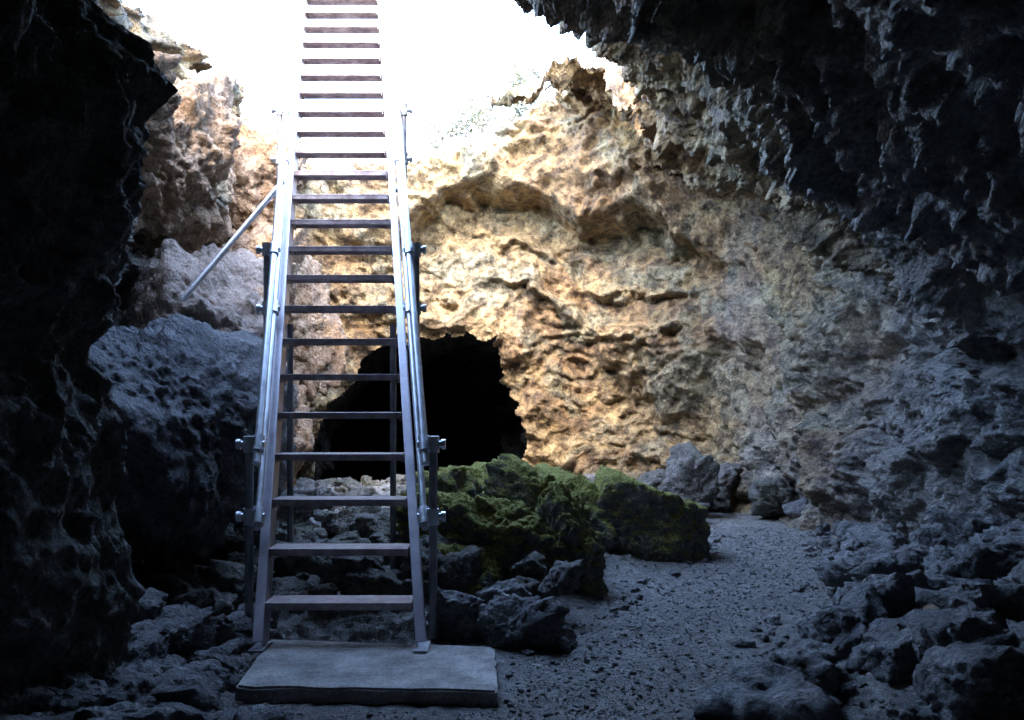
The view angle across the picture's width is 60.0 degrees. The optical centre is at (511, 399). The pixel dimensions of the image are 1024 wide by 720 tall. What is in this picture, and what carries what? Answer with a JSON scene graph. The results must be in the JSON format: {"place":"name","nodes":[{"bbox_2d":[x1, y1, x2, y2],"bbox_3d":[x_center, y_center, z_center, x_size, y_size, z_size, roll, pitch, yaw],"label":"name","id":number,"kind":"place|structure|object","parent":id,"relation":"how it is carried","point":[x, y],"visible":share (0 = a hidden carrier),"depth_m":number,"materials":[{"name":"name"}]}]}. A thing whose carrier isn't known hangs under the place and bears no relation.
{"place":"outdoors","nodes":[
{"label":"outdoors","id":0,"kind":"place"},
{"bbox_2d":[0,0,177,684],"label":"dark rock buttress","id":1,"kind":"object","parent":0,"point":[88,89],"visible":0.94,"depth_m":3.77,"materials":[{"name":"black stone"}]},
{"bbox_2d":[122,0,597,151],"label":"sky","id":2,"kind":"structure","parent":0,"point":[435,48],"materials":[{"name":"white"}]},
{"bbox_2d":[305,58,636,193],"bbox_3d":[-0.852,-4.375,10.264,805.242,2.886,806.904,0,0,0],"label":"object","id":3,"kind":"structure","parent":0,"point":[482,141],"depth_m":13.96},
{"bbox_2d":[132,50,347,489],"bbox_3d":[-3.255,-0.851,9.563,2.091,5.244,6.886,0,0,0],"label":"brown rock outcrop","id":4,"kind":"object","parent":3,"relation":"on","point":[202,142],"visible":0.4,"depth_m":7.95,"materials":[{"name":"brown stone"}]},
{"bbox_2d":[119,239,298,461],"bbox_3d":[-2.948,-0.427,8.413,1.765,2.369,3.097,0,0,-16],"label":"rock ledge","id":5,"kind":"object","parent":4,"relation":"attached to","point":[226,295],"visible":0.28,"depth_m":7.40,"materials":[{"name":"grey stone"}]},
{"bbox_2d":[240,111,529,169],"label":"rim rocks","id":6,"kind":"object","parent":3,"relation":"on","point":[362,164],"visible":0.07,"depth_m":13.65,"materials":[{"name":"beige stone"}]},
{"bbox_2d":[407,110,473,151],"bbox_3d":[-1.147,-4.400,14.875,1.078,0.923,1.331,0,0,-24],"label":"bush","id":7,"kind":"object","parent":3,"relation":"on","point":[439,127],"visible":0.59,"depth_m":14.71,"materials":[{"name":"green plant"}]},
{"bbox_2d":[443,75,534,135],"bbox_3d":[-0.274,-4.544,14.549,1.730,1.483,1.190,0,0,-16],"label":"bush","id":8,"kind":"object","parent":3,"relation":"on","point":[475,115],"visible":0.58,"depth_m":14.41,"materials":[{"name":"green plant"}]},
{"bbox_2d":[498,46,551,115],"bbox_3d":[0.253,-5.068,13.898,0.952,1.060,0.924,0,0,0],"label":"bush","id":9,"kind":"object","parent":3,"relation":"on","point":[525,72],"visible":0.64,"depth_m":13.82,"materials":[{"name":"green plant"}]},
{"bbox_2d":[96,0,1023,559],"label":"cave rock wall","id":10,"kind":"structure","parent":0,"point":[766,238],"depth_m":9.19,"materials":[{"name":"beige stone"}]},
{"bbox_2d":[312,331,526,481],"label":"lava tunnel","id":11,"kind":"structure","parent":10,"relation":"in","point":[471,405],"depth_m":21.38,"materials":[{"name":"black stone"}]},
{"bbox_2d":[132,473,1023,719],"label":"cave floor","id":12,"kind":"structure","parent":0,"point":[370,626],"depth_m":5.50,"materials":[{"name":"grey gravel"}]},
{"bbox_2d":[0,587,282,719],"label":"rubble pile","id":13,"kind":"object","parent":12,"relation":"on","point":[150,678],"visible":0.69,"depth_m":4.21,"materials":[{"name":"grey stone"}]},
{"bbox_2d":[42,702,295,719],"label":"rubble pile","id":14,"kind":"object","parent":12,"relation":"on","point":[263,712],"visible":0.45,"depth_m":3.96,"materials":[{"name":"grey stone"}]},
{"bbox_2d":[182,0,445,654],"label":"steel ladder","id":15,"kind":"object","parent":12,"relation":"on","point":[261,446],"visible":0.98,"depth_m":6.64,"materials":[{"name":"silver metal"}]},
{"bbox_2d":[131,486,584,618],"bbox_3d":[-1.374,1.222,7.630,4.084,0.715,4.016,0,0,0],"label":"rubble pile","id":16,"kind":"object","parent":12,"relation":"on","point":[175,577],"visible":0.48,"depth_m":6.22,"materials":[{"name":"grey stone"}]},
{"bbox_2d":[88,314,295,556],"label":"tilted rock block","id":17,"kind":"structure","parent":16,"relation":"on","point":[184,390],"depth_m":6.01,"materials":[{"name":"grey stone"}]},
{"bbox_2d":[235,639,497,706],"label":"concrete slab","id":18,"kind":"structure","parent":12,"relation":"on","point":[297,671],"depth_m":4.51,"materials":[{"name":"grey concrete"}]},
{"bbox_2d":[297,474,594,513],"bbox_3d":[-0.529,1.233,10.979,5.168,0.557,3.906,0,0,0],"label":"rubble pile","id":19,"kind":"object","parent":12,"relation":"on","point":[347,486],"visible":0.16,"depth_m":11.36,"materials":[{"name":"grey stone"}]},
{"bbox_2d":[425,578,577,652],"bbox_3d":[-0.062,1.365,5.405,0.713,0.456,0.827,0,0,-31],"label":"lava boulder","id":20,"kind":"object","parent":12,"relation":"on","point":[507,614],"visible":0.96,"depth_m":5.32,"materials":[{"name":"grey stone"}]},
{"bbox_2d":[386,453,618,596],"bbox_3d":[-0.085,1.137,7.679,2.107,1.356,2.859,0,0,0],"label":"mossy boulder","id":21,"kind":"object","parent":12,"relation":"on","point":[506,512],"visible":0.65,"depth_m":6.68,"materials":[{"name":"green plant"}]},
{"bbox_2d":[236,525,904,719],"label":"path gravel","id":22,"kind":"structure","parent":12,"relation":"on","point":[508,702],"depth_m":5.43,"materials":[{"name":"grey gravel"}]},
{"bbox_2d":[592,465,710,562],"bbox_3d":[1.200,1.243,8.368,1.396,1.212,0.855,0,0,8],"label":"mossy boulder","id":23,"kind":"object","parent":12,"relation":"on","point":[648,522],"visible":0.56,"depth_m":8.02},
{"bbox_2d":[510,529,823,719],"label":"scattered stones","id":24,"kind":"object","parent":12,"relation":"on","point":[774,619],"visible":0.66,"depth_m":6.21,"materials":[{"name":"grey stone"}]},
{"bbox_2d":[635,441,799,518],"bbox_3d":[2.628,1.050,11.160,2.159,1.065,2.052,0,0,0],"label":"fallen boulder","id":25,"kind":"object","parent":12,"relation":"on","point":[692,472],"visible":0.6,"depth_m":10.89,"materials":[{"name":"grey stone"}]},
{"bbox_2d":[693,508,1023,719],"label":"rubble pile","id":26,"kind":"object","parent":12,"relation":"on","point":[958,654],"visible":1,"depth_m":4.27,"materials":[{"name":"grey stone"}]},
{"bbox_2d":[782,497,1006,596],"bbox_3d":[3.670,1.242,9.498,1.896,0.734,6.286,0,0,9],"label":"rubble pile","id":27,"kind":"object","parent":12,"relation":"on","point":[846,552],"visible":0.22,"depth_m":8.01,"materials":[{"name":"grey stone"}]},
{"bbox_2d":[923,603,938,609],"bbox_3d":[2.407,1.429,4.009,1.076,0.844,0.729,0,0,29],"label":"fallen boulder","id":28,"kind":"object","parent":12,"relation":"on","point":[928,606],"depth_m":4.39,"materials":[{"name":"stone"}]}
]}

